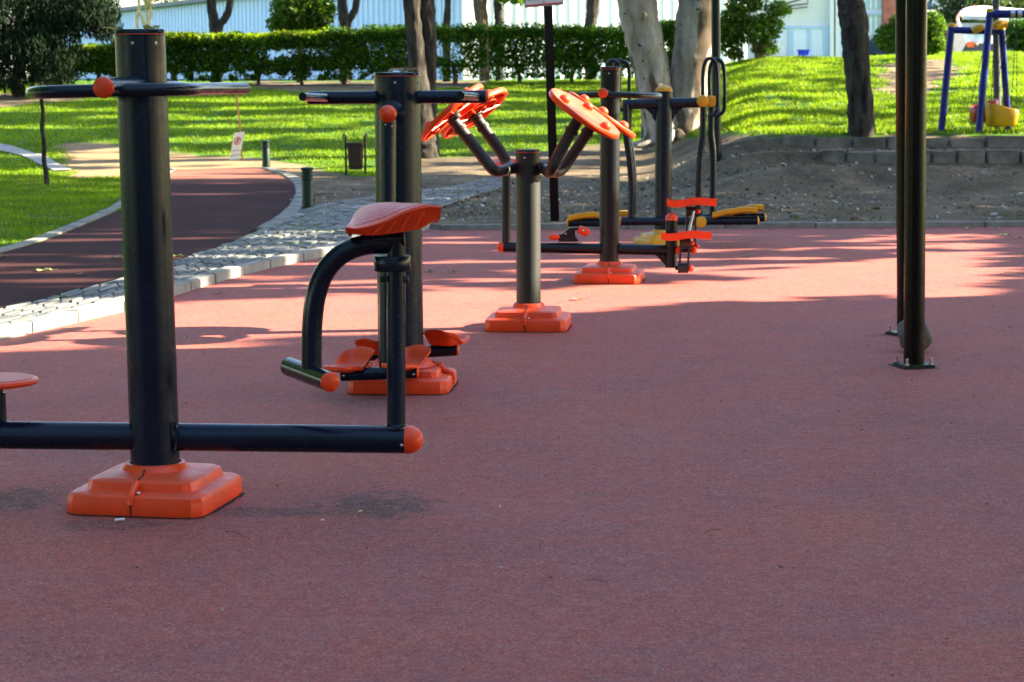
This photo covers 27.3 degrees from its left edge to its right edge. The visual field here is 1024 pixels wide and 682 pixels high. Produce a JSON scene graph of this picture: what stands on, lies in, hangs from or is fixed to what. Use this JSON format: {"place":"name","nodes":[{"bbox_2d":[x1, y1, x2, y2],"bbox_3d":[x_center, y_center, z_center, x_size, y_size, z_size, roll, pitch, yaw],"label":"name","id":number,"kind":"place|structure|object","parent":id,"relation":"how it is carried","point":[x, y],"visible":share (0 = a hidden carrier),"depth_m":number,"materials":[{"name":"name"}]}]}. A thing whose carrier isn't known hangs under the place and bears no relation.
{"place":"outdoors","nodes":[
{"label":"outdoors","id":0,"kind":"place"},
{"bbox_2d":[103,24,159,29],"bbox_3d":[-1.241,-1.022,6.886,0.184,0.018,0.040,0,7,0],"label":"fallen leaf","id":1,"kind":"object","parent":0,"point":[147,26],"visible":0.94,"depth_m":6.88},
{"bbox_2d":[0,168,295,307],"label":"running path","id":2,"kind":"structure","parent":0,"point":[211,208],"depth_m":18.99,"materials":[{"name":"rubber"}]},
{"bbox_2d":[36,268,57,270],"bbox_3d":[-3.344,-0.517,15.196,0.160,0.020,0.109,-3,7,-19],"label":"fallen leaf","id":3,"kind":"object","parent":2,"relation":"on","point":[44,269],"visible":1,"depth_m":15.19,"materials":[{"name":"yellow plant"}]},
{"bbox_2d":[0,177,501,323],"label":"stone paving","id":4,"kind":"structure","parent":0,"point":[201,261],"depth_m":17.38,"materials":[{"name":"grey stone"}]},
{"bbox_2d":[51,294,76,297],"bbox_3d":[-2.819,-0.281,13.264,0.161,0.019,0.115,0,7,0],"label":"fallen leaf","id":5,"kind":"object","parent":4,"relation":"on","point":[53,296],"visible":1,"depth_m":13.26,"materials":[{"name":"plant"}]},
{"bbox_2d":[301,167,313,208],"bbox_3d":[-2.186,-1.611,22.576,0.137,0.495,0.138,0,7,0],"label":"bollard","id":6,"kind":"object","parent":4,"relation":"on","point":[307,186],"visible":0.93,"depth_m":22.52,"materials":[{"name":"green metal"}]},
{"bbox_2d":[0,0,1008,77],"label":"sky","id":7,"kind":"structure","parent":0,"point":[126,3],"materials":[{"name":"white"}]},
{"bbox_2d":[0,52,1023,308],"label":"ground","id":8,"kind":"structure","parent":0,"point":[94,158],"depth_m":27.09,"materials":[{"name":"soil"}]},
{"bbox_2d":[0,143,69,169],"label":"footpath","id":9,"kind":"structure","parent":8,"relation":"on","point":[51,163],"depth_m":32.79,"materials":[{"name":"concrete"}]},
{"bbox_2d":[40,82,49,185],"bbox_3d":[-6.143,-2.712,27.719,0.104,1.374,0.075,0,7,0],"label":"garden stake","id":10,"kind":"object","parent":8,"relation":"on","point":[44,161],"visible":0.88,"depth_m":27.71,"materials":[{"name":"brown wood"}]},
{"bbox_2d":[31,49,83,82],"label":"hedge bush","id":11,"kind":"object","parent":8,"relation":"on","point":[82,75],"visible":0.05,"depth_m":47.16,"materials":[{"name":"green plant"}]},
{"bbox_2d":[0,0,123,96],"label":"weeping tree","id":12,"kind":"object","parent":8,"relation":"on","point":[37,32],"visible":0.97,"depth_m":43.66,"materials":[{"name":"green plant"}]},
{"bbox_2d":[0,168,175,252],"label":"path kerb","id":13,"kind":"structure","parent":8,"relation":"on","point":[80,222],"depth_m":19.44,"materials":[{"name":"concrete"}]},
{"bbox_2d":[69,42,115,81],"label":"hedge bush","id":14,"kind":"object","parent":8,"relation":"on","point":[99,63],"visible":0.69,"depth_m":47.10,"materials":[{"name":"green plant"}]},
{"bbox_2d":[110,40,115,76],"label":"hedge bush","id":15,"kind":"object","parent":8,"relation":"on","point":[113,57],"visible":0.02,"depth_m":47.06,"materials":[{"name":"green plant"}]},
{"bbox_2d":[135,0,178,28],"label":"dry sapling","id":16,"kind":"object","parent":8,"relation":"on","point":[148,5],"visible":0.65,"depth_m":50.39,"materials":[{"name":"beige plant"}]},
{"bbox_2d":[165,31,195,81],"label":"hedge bush","id":17,"kind":"object","parent":8,"relation":"on","point":[176,48],"visible":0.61,"depth_m":47.09,"materials":[{"name":"green plant"}]},
{"bbox_2d":[185,30,240,82],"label":"hedge bush","id":18,"kind":"object","parent":8,"relation":"on","point":[207,55],"visible":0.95,"depth_m":47.10,"materials":[{"name":"green plant"}]},
{"bbox_2d":[0,224,429,340],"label":"court kerb","id":19,"kind":"structure","parent":8,"relation":"on","point":[8,330],"depth_m":13.98,"materials":[{"name":"concrete"}]},
{"bbox_2d":[206,0,233,81],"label":"street tree","id":20,"kind":"object","parent":8,"relation":"on","point":[216,24],"visible":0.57,"depth_m":51.32,"materials":[{"name":"brown plant"}]},
{"bbox_2d":[230,94,244,160],"bbox_3d":[-4.167,-3.232,31.997,0.240,1.036,0.075,0,7,0],"label":"lawn sign","id":21,"kind":"object","parent":8,"relation":"on","point":[236,148],"visible":0.99,"depth_m":32.00,"materials":[{"name":"white plastic"}]},
{"bbox_2d":[229,30,281,84],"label":"hedge bush","id":22,"kind":"object","parent":8,"relation":"on","point":[246,54],"visible":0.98,"depth_m":47.10,"materials":[{"name":"green plant"}]},
{"bbox_2d":[261,140,269,166],"bbox_3d":[-3.596,-2.712,30.870,0.130,0.444,0.131,0,7,0],"label":"bollard","id":23,"kind":"object","parent":8,"relation":"on","point":[265,153],"visible":0.98,"depth_m":30.82,"materials":[{"name":"green metal"}]},
{"bbox_2d":[256,167,301,230],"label":"path kerb","id":24,"kind":"structure","parent":8,"relation":"on","point":[292,208],"depth_m":22.96,"materials":[{"name":"stone"}]},
{"bbox_2d":[273,29,327,84],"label":"hedge bush","id":25,"kind":"object","parent":8,"relation":"on","point":[300,64],"visible":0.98,"depth_m":47.10,"materials":[{"name":"green plant"}]},
{"bbox_2d":[264,0,337,82],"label":"conifer","id":26,"kind":"object","parent":8,"relation":"on","point":[314,15],"visible":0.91,"depth_m":49.60,"materials":[{"name":"green plant"}]},
{"bbox_2d":[317,24,367,84],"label":"hedge bush","id":27,"kind":"object","parent":8,"relation":"on","point":[342,47],"visible":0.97,"depth_m":47.10,"materials":[{"name":"green plant"}]},
{"bbox_2d":[337,0,359,81],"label":"street tree","id":28,"kind":"object","parent":8,"relation":"on","point":[345,19],"visible":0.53,"depth_m":51.32,"materials":[{"name":"brown plant"}]},
{"bbox_2d":[342,133,367,174],"bbox_3d":[-2.183,-2.588,29.463,0.364,0.618,0.209,0,7,0],"label":"litter bin","id":29,"kind":"object","parent":8,"relation":"on","point":[355,154],"visible":0.98,"depth_m":29.40,"materials":[{"name":"black metal"}]},
{"bbox_2d":[359,23,408,78],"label":"hedge bush","id":30,"kind":"object","parent":8,"relation":"on","point":[386,36],"visible":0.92,"depth_m":47.08,"materials":[{"name":"green plant"}]},
{"bbox_2d":[66,0,746,79],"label":"warehouse","id":31,"kind":"structure","parent":8,"relation":"on","point":[247,16],"depth_m":64.04,"materials":[{"name":"white paint"}]},
{"bbox_2d":[403,0,439,158],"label":"pine tree","id":32,"kind":"object","parent":8,"relation":"on","point":[420,25],"visible":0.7,"depth_m":32.19,"materials":[{"name":"brown plant"}]},
{"bbox_2d":[442,0,450,80],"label":"street tree","id":33,"kind":"object","parent":8,"relation":"on","point":[447,15],"visible":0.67,"depth_m":51.35,"materials":[{"name":"brown plant"}]},
{"bbox_2d":[436,21,487,83],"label":"hedge bush","id":34,"kind":"object","parent":8,"relation":"on","point":[471,36],"visible":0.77,"depth_m":47.11,"materials":[{"name":"green plant"}]},
{"bbox_2d":[473,0,489,80],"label":"street tree","id":35,"kind":"object","parent":8,"relation":"on","point":[480,11],"visible":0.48,"depth_m":51.31,"materials":[{"name":"brown plant"}]},
{"bbox_2d":[493,0,523,80],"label":"street tree","id":36,"kind":"object","parent":8,"relation":"on","point":[498,11],"visible":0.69,"depth_m":51.31,"materials":[{"name":"brown plant"}]},
{"bbox_2d":[0,227,1023,681],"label":"sports court","id":37,"kind":"object","parent":8,"relation":"on","point":[782,325],"visible":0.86,"depth_m":7.25,"materials":[{"name":"rubber"}]},
{"bbox_2d":[0,29,440,518],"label":"fitness station","id":38,"kind":"object","parent":37,"relation":"on","point":[155,476],"visible":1,"depth_m":6.95,"materials":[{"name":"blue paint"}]},
{"bbox_2d":[299,72,488,394],"bbox_3d":[-0.512,-0.498,9.602,0.825,1.438,0.806,0,7,0],"label":"pendulum trainer","id":39,"kind":"object","parent":37,"relation":"on","point":[397,99],"visible":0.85,"depth_m":9.50,"materials":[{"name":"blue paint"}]},
{"bbox_2d":[388,68,418,71],"bbox_3d":[-0.487,-1.221,9.502,0.137,0.017,0.073,0,7,0],"label":"dry twig","id":40,"kind":"object","parent":39,"relation":"on","point":[407,69],"visible":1,"depth_m":9.49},
{"bbox_2d":[8,236,1019,679],"bbox_3d":[0.626,-0.118,12.304,7.161,0.005,16.575,2,7,19],"label":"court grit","id":41,"kind":"object","parent":37,"relation":"on","point":[500,506],"visible":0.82,"depth_m":6.81,"materials":[{"name":"red rubber"}]},
{"bbox_2d":[421,83,635,331],"bbox_3d":[0.101,-0.762,11.936,1.219,1.383,0.909,0,7,0],"label":"arm wheel trainer","id":42,"kind":"object","parent":37,"relation":"on","point":[528,310],"visible":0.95,"depth_m":11.87,"materials":[{"name":"grey paint"}]},
{"bbox_2d":[492,66,716,284],"bbox_3d":[0.625,-1.152,14.631,1.627,1.489,0.607,0,7,0],"label":"fitness station","id":43,"kind":"object","parent":37,"relation":"on","point":[608,267],"visible":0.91,"depth_m":14.65,"materials":[{"name":"grey paint"}]},
{"bbox_2d":[566,57,765,246],"bbox_3d":[1.324,-1.614,17.947,1.738,1.585,0.712,0,7,0],"label":"air walker","id":44,"kind":"object","parent":37,"relation":"on","point":[665,109],"visible":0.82,"depth_m":17.80,"materials":[{"name":"blue paint"}]},
{"bbox_2d":[883,0,905,336],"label":"steel post","id":45,"kind":"object","parent":37,"relation":"on","point":[900,21],"visible":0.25,"depth_m":11.43,"materials":[{"name":"metal"}]},
{"bbox_2d":[888,0,936,369],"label":"steel post","id":46,"kind":"object","parent":37,"relation":"on","point":[915,172],"visible":1,"depth_m":10.16,"materials":[{"name":"metal"}]},
{"bbox_2d":[897,320,932,349],"bbox_3d":[2.075,-0.025,10.871,0.186,0.182,0.144,0,7,0],"label":"boulder","id":47,"kind":"object","parent":37,"relation":"on","point":[928,335],"visible":0.2,"depth_m":10.84,"materials":[{"name":"grey stone"}]},
{"bbox_2d":[0,51,1023,255],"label":"grass","id":48,"kind":"structure","parent":8,"relation":"on","point":[794,65],"depth_m":35.61,"materials":[{"name":"green plant"}]},
{"bbox_2d":[487,21,545,83],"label":"hedge bush","id":49,"kind":"object","parent":8,"relation":"on","point":[521,36],"visible":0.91,"depth_m":47.10,"materials":[{"name":"green plant"}]},
{"bbox_2d":[524,0,563,220],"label":"park sign","id":50,"kind":"object","parent":8,"relation":"on","point":[548,5],"visible":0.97,"depth_m":20.23,"materials":[{"name":"metal"}]},
{"bbox_2d":[553,22,595,82],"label":"hedge bush","id":51,"kind":"object","parent":8,"relation":"on","point":[572,56],"visible":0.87,"depth_m":47.09,"materials":[{"name":"green plant"}]},
{"bbox_2d":[584,0,599,79],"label":"street tree","id":52,"kind":"object","parent":8,"relation":"on","point":[592,9],"visible":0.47,"depth_m":51.30,"materials":[{"name":"brown plant"}]},
{"bbox_2d":[583,22,633,79],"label":"hedge bush","id":53,"kind":"object","parent":8,"relation":"on","point":[612,38],"visible":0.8,"depth_m":47.08,"materials":[{"name":"green plant"}]},
{"bbox_2d":[641,117,643,138],"bbox_3d":[2.172,-4.041,34.458,0.150,1.781,0.070,0,7,0],"label":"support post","id":54,"kind":"object","parent":8,"relation":"on","point":[642,132],"visible":0.07,"depth_m":34.51,"materials":[{"name":"grey paint"}]},
{"bbox_2d":[290,146,1023,222],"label":"gravel","id":55,"kind":"structure","parent":8,"relation":"on","point":[766,205],"depth_m":23.77,"materials":[{"name":"grey gravel"}]},
{"bbox_2d":[617,0,710,150],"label":"eucalyptus tree","id":56,"kind":"object","parent":8,"relation":"on","point":[643,33],"visible":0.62,"depth_m":32.72,"materials":[{"name":"grey plant"}]},
{"bbox_2d":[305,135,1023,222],"bbox_3d":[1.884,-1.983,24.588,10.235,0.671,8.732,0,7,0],"label":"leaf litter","id":57,"kind":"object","parent":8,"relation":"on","point":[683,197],"visible":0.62,"depth_m":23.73,"materials":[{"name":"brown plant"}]},
{"bbox_2d":[659,18,674,69],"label":"hedge bush","id":58,"kind":"object","parent":8,"relation":"on","point":[668,28],"visible":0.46,"depth_m":47.03,"materials":[{"name":"green plant"}]},
{"bbox_2d":[313,148,1023,221],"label":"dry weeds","id":59,"kind":"object","parent":8,"relation":"on","point":[837,218],"visible":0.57,"depth_m":21.50,"materials":[{"name":"brown plant"}]},
{"bbox_2d":[711,0,721,161],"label":"lamp post","id":60,"kind":"object","parent":8,"relation":"on","point":[715,28],"visible":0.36,"depth_m":26.66,"materials":[{"name":"black metal"}]},
{"bbox_2d":[441,221,1023,229],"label":"back kerb","id":61,"kind":"structure","parent":8,"relation":"on","point":[553,226],"depth_m":19.87,"materials":[{"name":"concrete"}]},
{"bbox_2d":[720,0,791,61],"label":"ornamental tree","id":62,"kind":"object","parent":8,"relation":"on","point":[737,22],"visible":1,"depth_m":43.82,"materials":[{"name":"green plant"}]},
{"bbox_2d":[747,0,839,58],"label":"workshop annex","id":63,"kind":"object","parent":8,"relation":"on","point":[813,26],"visible":0.45,"depth_m":83.08,"materials":[{"name":"white paint"}]},
{"bbox_2d":[797,49,810,55],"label":"blue container","id":64,"kind":"object","parent":8,"relation":"on","point":[803,52],"visible":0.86,"depth_m":81.55,"materials":[{"name":"blue plastic"}]},
{"bbox_2d":[837,0,875,136],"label":"pine tree","id":65,"kind":"object","parent":8,"relation":"on","point":[853,22],"visible":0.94,"depth_m":26.96,"materials":[{"name":"brown plant"}]},
{"bbox_2d":[840,0,894,56],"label":"office building","id":66,"kind":"structure","parent":8,"relation":"on","point":[879,12],"depth_m":98.75,"materials":[{"name":"red brick"}]},
{"bbox_2d":[865,0,880,8],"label":"window","id":67,"kind":"structure","parent":66,"relation":"in","point":[869,4],"depth_m":98.74,"materials":[{"name":"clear glass"}]},
{"bbox_2d":[867,13,881,32],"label":"window","id":68,"kind":"structure","parent":66,"relation":"in","point":[874,19],"depth_m":98.84,"materials":[{"name":"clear glass"}]},
{"bbox_2d":[721,135,1023,149],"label":"retaining wall","id":69,"kind":"structure","parent":8,"relation":"on","point":[990,142],"depth_m":26.80,"materials":[{"name":"stone"}]},
{"bbox_2d":[869,32,894,55],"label":"parked car","id":70,"kind":"object","parent":8,"relation":"on","point":[873,50],"visible":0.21,"depth_m":65.39,"materials":[{"name":"blue metal"}]},
{"bbox_2d":[870,10,946,54],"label":"shrub","id":71,"kind":"object","parent":8,"relation":"on","point":[883,38],"visible":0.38,"depth_m":49.20,"materials":[{"name":"green plant"}]},
{"bbox_2d":[821,149,1023,163],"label":"retaining wall","id":72,"kind":"structure","parent":8,"relation":"on","point":[961,155],"depth_m":25.74,"materials":[{"name":"stone"}]},
{"bbox_2d":[927,0,947,51],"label":"brick house","id":73,"kind":"structure","parent":8,"relation":"on","point":[929,5],"depth_m":133.20,"materials":[{"name":"white paint"}]},
{"bbox_2d":[929,0,1012,25],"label":"tree","id":74,"kind":"object","parent":8,"relation":"on","point":[950,10],"visible":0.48,"depth_m":122.79,"materials":[{"name":"green plant"}]},
{"bbox_2d":[938,20,1011,131],"bbox_3d":[6.143,-3.383,27.589,1.110,1.603,0.420,-2,7,-17],"label":"playground swing","id":75,"kind":"object","parent":8,"relation":"on","point":[999,27],"visible":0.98,"depth_m":27.55,"materials":[{"name":"blue paint"}]},
{"bbox_2d":[969,31,998,121],"bbox_3d":[6.216,-3.473,27.751,0.354,1.188,0.489,0,7,0],"label":"bucket swing","id":76,"kind":"object","parent":75,"relation":"hanging from","point":[973,112],"visible":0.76,"depth_m":27.73,"materials":[{"name":"red plastic"}]},
{"bbox_2d":[947,6,1023,51],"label":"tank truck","id":77,"kind":"object","parent":8,"relation":"on","point":[968,42],"visible":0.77,"depth_m":102.59,"materials":[{"name":"white paint"}]},
{"bbox_2d":[992,0,1000,129],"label":"steel post","id":78,"kind":"object","parent":8,"relation":"on","point":[996,6],"visible":0.33,"depth_m":28.03,"materials":[{"name":"metal"}]},
{"bbox_2d":[975,8,1023,132],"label":"playground swing","id":79,"kind":"object","parent":8,"relation":"on","point":[991,13],"visible":0.96,"depth_m":27.17,"materials":[{"name":"blue paint"}]},
{"bbox_2d":[985,18,1018,126],"bbox_3d":[6.361,-3.483,27.372,0.406,1.398,0.441,0,7,0],"label":"bucket swing","id":80,"kind":"object","parent":79,"relation":"hanging from","point":[996,115],"visible":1,"depth_m":27.27,"materials":[{"name":"yellow plastic"}]},
{"bbox_2d":[1005,19,1023,51],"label":"shrub","id":81,"kind":"object","parent":8,"relation":"on","point":[1011,38],"visible":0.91,"depth_m":55.25,"materials":[{"name":"green plant"}]},
{"bbox_2d":[978,0,1023,22],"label":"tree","id":82,"kind":"object","parent":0,"point":[1017,4],"visible":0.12,"depth_m":125.52,"materials":[{"name":"green plant"}]}
]}

